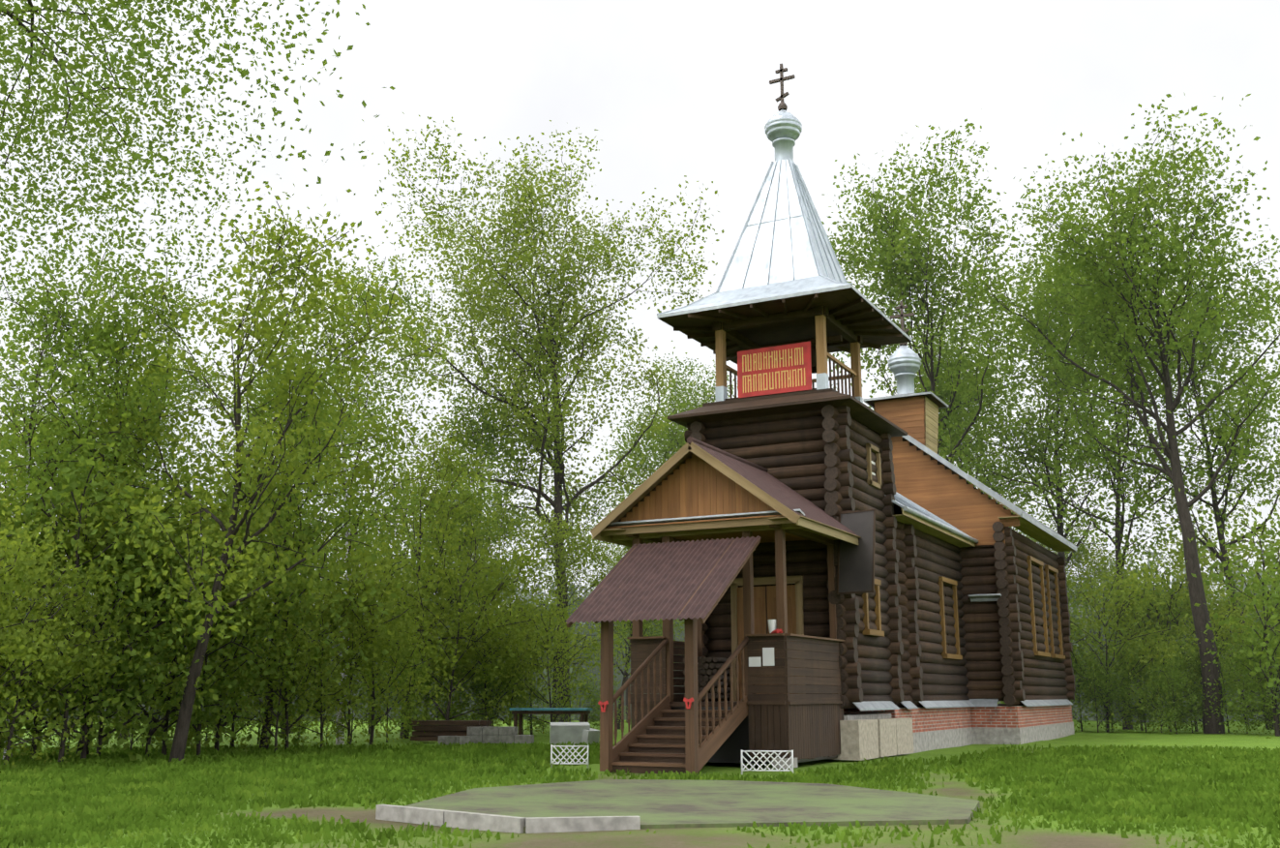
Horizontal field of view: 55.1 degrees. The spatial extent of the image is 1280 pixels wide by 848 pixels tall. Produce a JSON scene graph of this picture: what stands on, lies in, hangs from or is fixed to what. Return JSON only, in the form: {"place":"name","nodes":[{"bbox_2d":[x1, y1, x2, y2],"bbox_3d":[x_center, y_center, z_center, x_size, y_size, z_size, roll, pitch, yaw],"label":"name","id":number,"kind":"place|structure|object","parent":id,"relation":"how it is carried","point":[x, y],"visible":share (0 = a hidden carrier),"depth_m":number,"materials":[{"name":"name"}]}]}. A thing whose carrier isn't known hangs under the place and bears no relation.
{"place":"outdoors","nodes":[
{"label":"outdoors","id":0,"kind":"place"},
{"bbox_2d":[0,0,1279,607],"label":"sky","id":1,"kind":"structure","parent":0,"point":[670,90],"materials":[{"name":"white"}]},
{"bbox_2d":[4,717,1279,847],"bbox_3d":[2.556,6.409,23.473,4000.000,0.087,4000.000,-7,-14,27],"label":"ground","id":2,"kind":"structure","parent":0,"point":[1026,836],"depth_m":11.48,"materials":[{"name":"green plant"}]},
{"bbox_2d":[0,541,54,697],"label":"shrub","id":3,"kind":"object","parent":2,"relation":"on","point":[14,610],"visible":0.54,"depth_m":19.44,"materials":[{"name":"green plant"}]},
{"bbox_2d":[0,479,122,767],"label":"shrub","id":4,"kind":"object","parent":2,"relation":"on","point":[22,556],"visible":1,"depth_m":18.95,"materials":[{"name":"green plant"}]},
{"bbox_2d":[0,457,123,759],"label":"shrub","id":5,"kind":"object","parent":2,"relation":"on","point":[19,503],"visible":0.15,"depth_m":21.97,"materials":[{"name":"green plant"}]},
{"bbox_2d":[0,389,149,651],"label":"broad shrub","id":6,"kind":"object","parent":2,"relation":"on","point":[14,473],"visible":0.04,"depth_m":27.94,"materials":[{"name":"green plant"}]},
{"bbox_2d":[0,514,154,765],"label":"shrub","id":7,"kind":"object","parent":2,"relation":"on","point":[70,607],"visible":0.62,"depth_m":20.37,"materials":[{"name":"green plant"}]},
{"bbox_2d":[0,241,202,758],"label":"tree","id":8,"kind":"object","parent":2,"relation":"on","point":[29,447],"visible":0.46,"depth_m":24.11,"materials":[{"name":"green plant"}]},
{"bbox_2d":[0,439,247,761],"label":"shrub","id":9,"kind":"object","parent":2,"relation":"on","point":[114,629],"visible":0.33,"depth_m":21.99,"materials":[{"name":"green plant"}]},
{"bbox_2d":[0,420,255,760],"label":"shrub","id":10,"kind":"object","parent":2,"relation":"on","point":[118,699],"visible":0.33,"depth_m":22.11,"materials":[{"name":"green plant"}]},
{"bbox_2d":[0,205,267,754],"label":"broad tree","id":11,"kind":"object","parent":2,"relation":"on","point":[49,359],"visible":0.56,"depth_m":24.86,"materials":[{"name":"green plant"}]},
{"bbox_2d":[0,343,272,725],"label":"shrub","id":12,"kind":"object","parent":2,"relation":"on","point":[194,488],"visible":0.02,"depth_m":30.59,"materials":[{"name":"green plant"}]},
{"bbox_2d":[45,318,240,739],"bbox_3d":[-15.850,2.818,37.312,7.718,13.179,6.754,-11,-17,41],"label":"broad tree","id":13,"kind":"object","parent":2,"relation":"on","point":[186,457],"visible":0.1,"depth_m":38.24,"materials":[{"name":"green plant"}]},
{"bbox_2d":[0,368,294,761],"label":"shrub","id":14,"kind":"object","parent":2,"relation":"on","point":[70,477],"visible":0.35,"depth_m":22.10,"materials":[{"name":"green plant"}]},
{"bbox_2d":[15,473,294,757],"bbox_3d":[-9.216,3.498,23.290,5.015,6.242,6.294,3,-13,-15],"label":"shrub","id":15,"kind":"object","parent":2,"relation":"on","point":[122,583],"visible":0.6,"depth_m":22.60,"materials":[{"name":"green plant"}]},
{"bbox_2d":[39,437,314,754],"bbox_3d":[-9.491,3.903,24.821,5.678,7.489,6.063,6,-14,-25],"label":"shrub","id":16,"kind":"object","parent":2,"relation":"on","point":[166,726],"visible":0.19,"depth_m":24.31,"materials":[{"name":"green plant"}]},
{"bbox_2d":[43,458,346,758],"bbox_3d":[-8.752,3.831,24.622,6.208,6.157,4.947,-4,-13,19],"label":"shrub","id":17,"kind":"object","parent":2,"relation":"on","point":[232,681],"visible":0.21,"depth_m":23.96,"materials":[{"name":"green plant"}]},
{"bbox_2d":[0,0,394,406],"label":"birch tree","id":18,"kind":"object","parent":2,"relation":"on","point":[105,24],"visible":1,"depth_m":14.33,"materials":[{"name":"green plant"}]},
{"bbox_2d":[82,475,317,754],"bbox_3d":[-8.969,4.235,24.802,5.329,6.581,4.990,-4,-13,16],"label":"shrub","id":19,"kind":"object","parent":2,"relation":"on","point":[242,631],"visible":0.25,"depth_m":24.21,"materials":[{"name":"green plant"}]},
{"bbox_2d":[82,302,392,748],"bbox_3d":[-8.989,2.127,27.790,7.408,10.410,5.821,7,-15,-31],"label":"broad tree","id":20,"kind":"object","parent":2,"relation":"on","point":[307,443],"visible":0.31,"depth_m":28.00,"materials":[{"name":"green plant"}]},
{"bbox_2d":[27,175,451,761],"bbox_3d":[-7.733,1.065,24.102,7.867,10.984,8.303,12,-17,-43],"label":"broad tree","id":21,"kind":"object","parent":2,"relation":"on","point":[255,328],"visible":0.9,"depth_m":23.29,"materials":[{"name":"green plant"}]},
{"bbox_2d":[201,572,344,750],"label":"shrub","id":22,"kind":"object","parent":2,"relation":"on","point":[307,646],"visible":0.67,"depth_m":25.25,"materials":[{"name":"green plant"}]},
{"bbox_2d":[139,416,429,752],"bbox_3d":[-7.850,3.610,26.940,6.240,7.767,7.831,10,-16,-38],"label":"shrub","id":23,"kind":"object","parent":2,"relation":"on","point":[293,560],"visible":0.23,"depth_m":26.26,"materials":[{"name":"green plant"}]},
{"bbox_2d":[191,365,379,733],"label":"broad tree","id":24,"kind":"object","parent":2,"relation":"on","point":[302,462],"visible":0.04,"depth_m":43.18,"materials":[{"name":"green plant"}]},
{"bbox_2d":[171,500,423,749],"bbox_3d":[-7.663,4.789,26.738,4.733,6.242,5.054,-5,-13,21],"label":"shrub","id":25,"kind":"object","parent":2,"relation":"on","point":[338,676],"visible":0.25,"depth_m":26.56,"materials":[{"name":"green plant"}]},
{"bbox_2d":[225,562,413,747],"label":"shrub","id":26,"kind":"object","parent":2,"relation":"on","point":[372,644],"visible":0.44,"depth_m":27.09,"materials":[{"name":"green plant"}]},
{"bbox_2d":[206,237,469,744],"bbox_3d":[-7.960,1.302,32.357,7.389,14.079,8.293,-4,-13,15],"label":"tree","id":27,"kind":"object","parent":2,"relation":"on","point":[406,298],"visible":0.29,"depth_m":32.24,"materials":[{"name":"green plant"}]},
{"bbox_2d":[261,539,439,744],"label":"shrub","id":28,"kind":"object","parent":2,"relation":"on","point":[343,684],"visible":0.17,"depth_m":28.92,"materials":[{"name":"green plant"}]},
{"bbox_2d":[310,636,421,742],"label":"undergrowth shrub","id":29,"kind":"object","parent":2,"relation":"on","point":[375,716],"visible":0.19,"depth_m":32.53,"materials":[{"name":"green plant"}]},
{"bbox_2d":[274,424,521,738],"bbox_3d":[-6.924,4.593,35.943,6.919,9.153,6.556,1,-12,-4],"label":"broad tree","id":30,"kind":"object","parent":2,"relation":"on","point":[425,489],"visible":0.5,"depth_m":36.08,"materials":[{"name":"green plant"}]},
{"bbox_2d":[300,506,498,745],"bbox_3d":[-6.024,5.157,28.855,5.272,6.511,4.937,-8,-15,31],"label":"shrub","id":31,"kind":"object","parent":2,"relation":"on","point":[416,653],"visible":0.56,"depth_m":28.12,"materials":[{"name":"green plant"}]},
{"bbox_2d":[349,631,453,744],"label":"undergrowth shrub","id":32,"kind":"object","parent":2,"relation":"on","point":[412,711],"visible":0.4,"depth_m":31.78,"materials":[{"name":"green plant"}]},
{"bbox_2d":[339,537,507,737],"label":"shrub","id":33,"kind":"object","parent":2,"relation":"on","point":[431,603],"visible":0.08,"depth_m":34.58,"materials":[{"name":"green plant"}]},
{"bbox_2d":[329,445,528,715],"bbox_3d":[-6.684,5.246,39.368,6.614,9.294,5.197,4,-13,-18],"label":"broad tree","id":34,"kind":"object","parent":2,"relation":"on","point":[485,493],"visible":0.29,"depth_m":39.49,"materials":[{"name":"green plant"}]},
{"bbox_2d":[392,638,490,733],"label":"undergrowth shrub","id":35,"kind":"object","parent":2,"relation":"on","point":[460,709],"visible":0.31,"depth_m":34.47,"materials":[{"name":"green plant"}]},
{"bbox_2d":[373,583,515,733],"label":"shrub","id":36,"kind":"object","parent":2,"relation":"on","point":[430,619],"visible":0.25,"depth_m":34.55,"materials":[{"name":"green plant"}]},
{"bbox_2d":[410,719,493,741],"bbox_3d":[-4.802,7.850,31.434,2.091,0.500,0.877,-2,-13,8],"label":"timber stack","id":37,"kind":"object","parent":2,"relation":"on","point":[432,729],"visible":0.73,"depth_m":31.09,"materials":[{"name":"brown wood"}]},
{"bbox_2d":[336,440,582,724],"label":"shrub","id":38,"kind":"object","parent":2,"relation":"on","point":[492,520],"visible":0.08,"depth_m":41.16,"materials":[{"name":"green plant"}]},
{"bbox_2d":[351,502,572,725],"bbox_3d":[-5.138,5.920,34.026,5.716,7.539,6.104,-9,-16,36],"label":"shrub","id":39,"kind":"object","parent":2,"relation":"on","point":[495,574],"visible":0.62,"depth_m":33.74,"materials":[{"name":"green plant"}]},
{"bbox_2d":[243,112,724,721],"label":"tall sparse tree","id":40,"kind":"object","parent":2,"relation":"on","point":[542,433],"visible":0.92,"depth_m":47.79,"materials":[{"name":"green plant"}]},
{"bbox_2d":[438,725,534,744],"bbox_3d":[-3.843,7.774,30.652,2.377,0.410,0.968,3,-13,-13],"label":"concrete block stack","id":41,"kind":"object","parent":2,"relation":"on","point":[491,734],"visible":0.9,"depth_m":30.52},
{"bbox_2d":[455,672,517,726],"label":"undergrowth shrub","id":42,"kind":"object","parent":2,"relation":"on","point":[474,697],"visible":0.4,"depth_m":35.06,"materials":[{"name":"green plant"}]},
{"bbox_2d":[434,578,567,726],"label":"shrub","id":43,"kind":"object","parent":2,"relation":"on","point":[475,636],"visible":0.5,"depth_m":34.40,"materials":[{"name":"green plant"}]},
{"bbox_2d":[381,361,628,718],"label":"broad tree","id":44,"kind":"object","parent":2,"relation":"on","point":[491,451],"visible":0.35,"depth_m":49.15,"materials":[{"name":"green plant"}]},
{"bbox_2d":[435,497,580,725],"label":"tree","id":45,"kind":"object","parent":2,"relation":"on","point":[498,517],"visible":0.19,"depth_m":45.03,"materials":[{"name":"green plant"}]},
{"bbox_2d":[457,601,565,730],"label":"shrub","id":46,"kind":"object","parent":2,"relation":"on","point":[524,648],"visible":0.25,"depth_m":35.73,"materials":[{"name":"green plant"}]},
{"bbox_2d":[473,568,597,734],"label":"shrub","id":47,"kind":"object","parent":2,"relation":"on","point":[563,641],"visible":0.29,"depth_m":37.24,"materials":[{"name":"green plant"}]},
{"bbox_2d":[467,573,630,733],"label":"shrub","id":48,"kind":"object","parent":2,"relation":"on","point":[584,658],"visible":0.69,"depth_m":35.15,"materials":[{"name":"green plant"}]},
{"bbox_2d":[509,707,592,734],"bbox_3d":[-2.374,8.011,32.761,2.100,0.830,0.750,-2,-13,8],"label":"table","id":49,"kind":"object","parent":2,"relation":"on","point":[583,712],"visible":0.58,"depth_m":32.57,"materials":[{"name":"paint"}]},
{"bbox_2d":[481,504,621,721],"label":"tree","id":50,"kind":"object","parent":2,"relation":"on","point":[578,553],"visible":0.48,"depth_m":41.40,"materials":[{"name":"green plant"}]},
{"bbox_2d":[549,721,599,744],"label":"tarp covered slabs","id":51,"kind":"object","parent":2,"relation":"on","point":[572,731],"depth_m":30.09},
{"bbox_2d":[562,668,619,729],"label":"undergrowth shrub","id":52,"kind":"object","parent":2,"relation":"on","point":[595,718],"visible":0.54,"depth_m":37.57,"materials":[{"name":"green plant"}]},
{"bbox_2d":[573,541,684,728],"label":"tree","id":53,"kind":"object","parent":2,"relation":"on","point":[627,658],"visible":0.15,"depth_m":44.44,"materials":[{"name":"green plant"}]},
{"bbox_2d":[533,369,729,693],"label":"broad tree","id":54,"kind":"object","parent":2,"relation":"on","point":[670,446],"visible":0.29,"depth_m":55.95,"materials":[{"name":"green plant"}]},
{"bbox_2d":[0,741,1279,847],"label":"grass tufts","id":55,"kind":"object","parent":2,"relation":"on","point":[36,814],"visible":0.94,"depth_m":15.81,"materials":[{"name":"plant"}]},
{"bbox_2d":[3,558,1279,722],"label":"distant forest","id":56,"kind":"object","parent":2,"relation":"on","point":[619,676],"visible":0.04,"depth_m":63.22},
{"bbox_2d":[7,533,1279,645],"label":"distant forest","id":57,"kind":"object","parent":2,"relation":"on","point":[1148,564],"visible":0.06,"depth_m":88.00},
{"bbox_2d":[599,617,748,773],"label":"church stairs","id":58,"kind":"structure","parent":2,"relation":"on","point":[661,735],"depth_m":19.68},
{"bbox_2d":[565,535,760,626],"bbox_3d":[0.438,2.574,20.225,2.460,1.592,2.385,-7,-14,27],"label":"porch awning","id":59,"kind":"object","parent":58,"relation":"on","point":[682,580],"visible":1,"depth_m":20.09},
{"bbox_2d":[375,778,979,833],"bbox_3d":[0.567,4.174,13.607,6.427,0.150,6.511,-7,-14,27],"label":"paved pad","id":60,"kind":"object","parent":2,"relation":"on","point":[606,804],"visible":0.88,"depth_m":12.83,"materials":[{"name":"concrete"},{"name":"moss"}]},
{"bbox_2d":[618,340,738,489],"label":"broad tree","id":61,"kind":"object","parent":2,"relation":"on","point":[695,399],"visible":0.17,"depth_m":59.97,"materials":[{"name":"green plant"}]},
{"bbox_2d":[626,632,845,768],"bbox_3d":[1.831,5.026,22.376,3.120,2.192,3.100,-7,-14,27],"label":"enclosure","id":62,"kind":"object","parent":2,"relation":"on","point":[805,727],"depth_m":21.01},
{"bbox_2d":[682,655,730,698],"bbox_3d":[1.207,4.542,21.952,0.768,0.744,0.504,-7,-14,27],"label":"porch firewood","id":63,"kind":"object","parent":62,"relation":"on","point":[708,668],"visible":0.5,"depth_m":21.74,"materials":[{"name":"brown wood"}]},
{"bbox_2d":[607,513,839,702],"bbox_3d":[1.819,3.562,22.677,3.740,3.122,3.650,-7,-14,27],"label":"church porch frame","id":64,"kind":"object","parent":62,"relation":"on","point":[754,609],"visible":0.44,"depth_m":22.90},
{"bbox_2d":[590,436,861,547],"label":"porch gable roof","id":65,"kind":"structure","parent":64,"relation":"on","point":[693,479],"depth_m":21.75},
{"bbox_2d":[741,748,793,773],"bbox_3d":[1.964,5.234,18.955,0.808,0.390,0.026,-1,-13,5],"label":"lattice fence","id":66,"kind":"object","parent":2,"relation":"on","point":[765,769],"visible":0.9,"depth_m":18.95,"materials":[{"name":"white plastic"}]},
{"bbox_2d":[821,118,1078,493],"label":"broad tree","id":67,"kind":"object","parent":2,"relation":"on","point":[893,246],"visible":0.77,"depth_m":50.44,"materials":[{"name":"green plant"}]},
{"bbox_2d":[831,698,1074,760],"bbox_3d":[6.606,7.504,30.956,5.700,1.120,17.877,-7,-14,27],"label":"foundation","id":68,"kind":"object","parent":2,"relation":"on","point":[873,729],"visible":0.58,"depth_m":28.51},
{"bbox_2d":[880,282,1099,547],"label":"broad tree","id":69,"kind":"object","parent":2,"relation":"on","point":[948,345],"visible":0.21,"depth_m":61.38,"materials":[{"name":"green plant"}]},
{"bbox_2d":[939,216,1152,568],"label":"broad tree","id":70,"kind":"object","parent":2,"relation":"on","point":[1040,459],"visible":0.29,"depth_m":53.80,"materials":[{"name":"green plant"}]},
{"bbox_2d":[1012,502,1106,632],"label":"broad shrub","id":71,"kind":"object","parent":2,"relation":"on","point":[1067,565],"visible":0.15,"depth_m":56.42,"materials":[{"name":"green plant"}]},
{"bbox_2d":[1070,620,1111,731],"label":"undergrowth shrub","id":72,"kind":"object","parent":2,"relation":"on","point":[1076,668],"visible":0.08,"depth_m":40.65,"materials":[{"name":"green plant"}]},
{"bbox_2d":[937,255,1279,729],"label":"broad tree","id":73,"kind":"object","parent":2,"relation":"on","point":[1118,536],"visible":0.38,"depth_m":47.22,"materials":[{"name":"green plant"}]},
{"bbox_2d":[1071,646,1145,732],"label":"undergrowth shrub","id":74,"kind":"object","parent":2,"relation":"on","point":[1103,717],"visible":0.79,"depth_m":39.40,"materials":[{"name":"green plant"}]},
{"bbox_2d":[940,93,1279,733],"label":"oak tree","id":75,"kind":"object","parent":2,"relation":"on","point":[1131,239],"visible":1,"depth_m":41.44,"materials":[{"name":"green plant"}]},
{"bbox_2d":[1064,534,1157,719],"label":"broad shrub","id":76,"kind":"object","parent":2,"relation":"on","point":[1095,567],"visible":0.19,"depth_m":55.96,"materials":[{"name":"green plant"}]},
{"bbox_2d":[1071,635,1171,732],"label":"undergrowth shrub","id":77,"kind":"object","parent":2,"relation":"on","point":[1123,671],"visible":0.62,"depth_m":39.81,"materials":[{"name":"green plant"}]},
{"bbox_2d":[1070,553,1195,730],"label":"shrub","id":78,"kind":"object","parent":2,"relation":"on","point":[1125,619],"visible":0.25,"depth_m":44.11,"materials":[{"name":"green plant"}]},
{"bbox_2d":[1066,532,1219,732],"bbox_3d":[15.360,7.311,40.200,6.047,7.468,5.662,-1,-13,5],"label":"tree","id":79,"kind":"object","parent":2,"relation":"on","point":[1135,583],"visible":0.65,"depth_m":39.37,"materials":[{"name":"green plant"}]},
{"bbox_2d":[1066,527,1228,731],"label":"shrub","id":80,"kind":"object","parent":2,"relation":"on","point":[1170,615],"visible":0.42,"depth_m":43.72,"materials":[{"name":"green plant"}]},
{"bbox_2d":[1109,644,1190,732],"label":"undergrowth shrub","id":81,"kind":"object","parent":2,"relation":"on","point":[1138,714],"visible":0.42,"depth_m":40.34,"materials":[{"name":"green plant"}]},
{"bbox_2d":[1043,228,1279,729],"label":"broad tree","id":82,"kind":"object","parent":2,"relation":"on","point":[1194,385],"visible":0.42,"depth_m":47.94,"materials":[{"name":"green plant"}]},
{"bbox_2d":[1115,650,1208,734],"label":"undergrowth shrub","id":83,"kind":"object","parent":2,"relation":"on","point":[1171,676],"visible":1,"depth_m":37.78,"materials":[{"name":"green plant"}]},
{"bbox_2d":[1077,531,1279,731],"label":"shrub","id":84,"kind":"object","parent":2,"relation":"on","point":[1169,587],"visible":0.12,"depth_m":43.60,"materials":[{"name":"green plant"}]},
{"bbox_2d":[1096,477,1279,723],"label":"shrub","id":85,"kind":"object","parent":2,"relation":"on","point":[1207,562],"visible":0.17,"depth_m":54.69,"materials":[{"name":"green plant"}]},
{"bbox_2d":[1140,624,1236,732],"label":"undergrowth shrub","id":86,"kind":"object","parent":2,"relation":"on","point":[1192,658],"visible":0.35,"depth_m":39.91,"materials":[{"name":"green plant"}]},
{"bbox_2d":[1142,557,1270,726],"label":"shrub","id":87,"kind":"object","parent":2,"relation":"on","point":[1225,626],"visible":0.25,"depth_m":41.82,"materials":[{"name":"green plant"}]},
{"bbox_2d":[1173,638,1242,732],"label":"undergrowth shrub","id":88,"kind":"object","parent":2,"relation":"on","point":[1223,679],"visible":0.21,"depth_m":39.94,"materials":[{"name":"green plant"}]},
{"bbox_2d":[1170,462,1279,738],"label":"tree","id":89,"kind":"object","parent":2,"relation":"on","point":[1265,579],"visible":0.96,"depth_m":36.59,"materials":[{"name":"green plant"}]},
{"bbox_2d":[1192,619,1279,735],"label":"undergrowth shrub","id":90,"kind":"object","parent":2,"relation":"on","point":[1241,670],"visible":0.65,"depth_m":37.28,"materials":[{"name":"green plant"}]},
{"bbox_2d":[1204,621,1279,734],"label":"undergrowth shrub","id":91,"kind":"object","parent":2,"relation":"on","point":[1256,692],"visible":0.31,"depth_m":38.16,"materials":[{"name":"green plant"}]},
{"bbox_2d":[684,404,1075,708],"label":"church log walls","id":92,"kind":"structure","parent":0,"point":[817,457],"depth_m":26.17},
{"bbox_2d":[702,305,863,420],"bbox_3d":[3.230,-1.139,26.445,2.840,1.870,2.840,-7,-14,27],"label":"belfry","id":93,"kind":"object","parent":92,"relation":"on","point":[821,342],"visible":0.44,"depth_m":25.89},
{"bbox_2d":[737,341,812,397],"bbox_3d":[2.759,-1.111,25.277,1.630,1.010,0.019,-7,-14,27],"label":"banner","id":94,"kind":"object","parent":93,"relation":"attached to","point":[775,370],"visible":1,"depth_m":25.26,"materials":[{"name":"red fabric"}]},
{"bbox_2d":[656,157,912,363],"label":"tower roof","id":95,"kind":"structure","parent":93,"relation":"on","point":[784,258],"depth_m":26.21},
{"bbox_2d":[764,62,802,161],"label":"church dome","id":96,"kind":"structure","parent":95,"relation":"on","point":[783,128],"depth_m":27.40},
{"bbox_2d":[667,390,907,437],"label":"tower ledge roof","id":97,"kind":"structure","parent":92,"relation":"on","point":[862,413],"depth_m":24.75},
{"bbox_2d":[836,507,876,594],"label":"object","id":98,"kind":"structure","parent":92,"relation":"attached to","point":[855,568],"depth_m":23.03,"materials":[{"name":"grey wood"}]},
{"bbox_2d":[884,491,978,547],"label":"lower roof","id":99,"kind":"structure","parent":92,"relation":"attached to","point":[919,518],"depth_m":28.79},
{"bbox_2d":[891,436,1019,547],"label":"gable wall","id":100,"kind":"structure","parent":92,"relation":"on","point":[926,481],"depth_m":32.31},
{"bbox_2d":[861,442,1065,659],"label":"windows","id":101,"kind":"structure","parent":92,"relation":"in","point":[867,630],"depth_m":30.66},
{"bbox_2d":[901,434,1077,551],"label":"roof","id":102,"kind":"structure","parent":92,"relation":"attached to","point":[1036,529],"depth_m":32.79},
{"bbox_2d":[863,390,948,459],"bbox_3d":[7.516,0.084,34.466,1.910,1.955,1.910,-7,-14,27],"label":"cupola base","id":103,"kind":"object","parent":102,"relation":"on","point":[914,415],"visible":0.56,"depth_m":33.88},
{"bbox_2d":[887,300,921,394],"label":"onion dome","id":104,"kind":"structure","parent":103,"relation":"on","point":[904,361],"depth_m":34.57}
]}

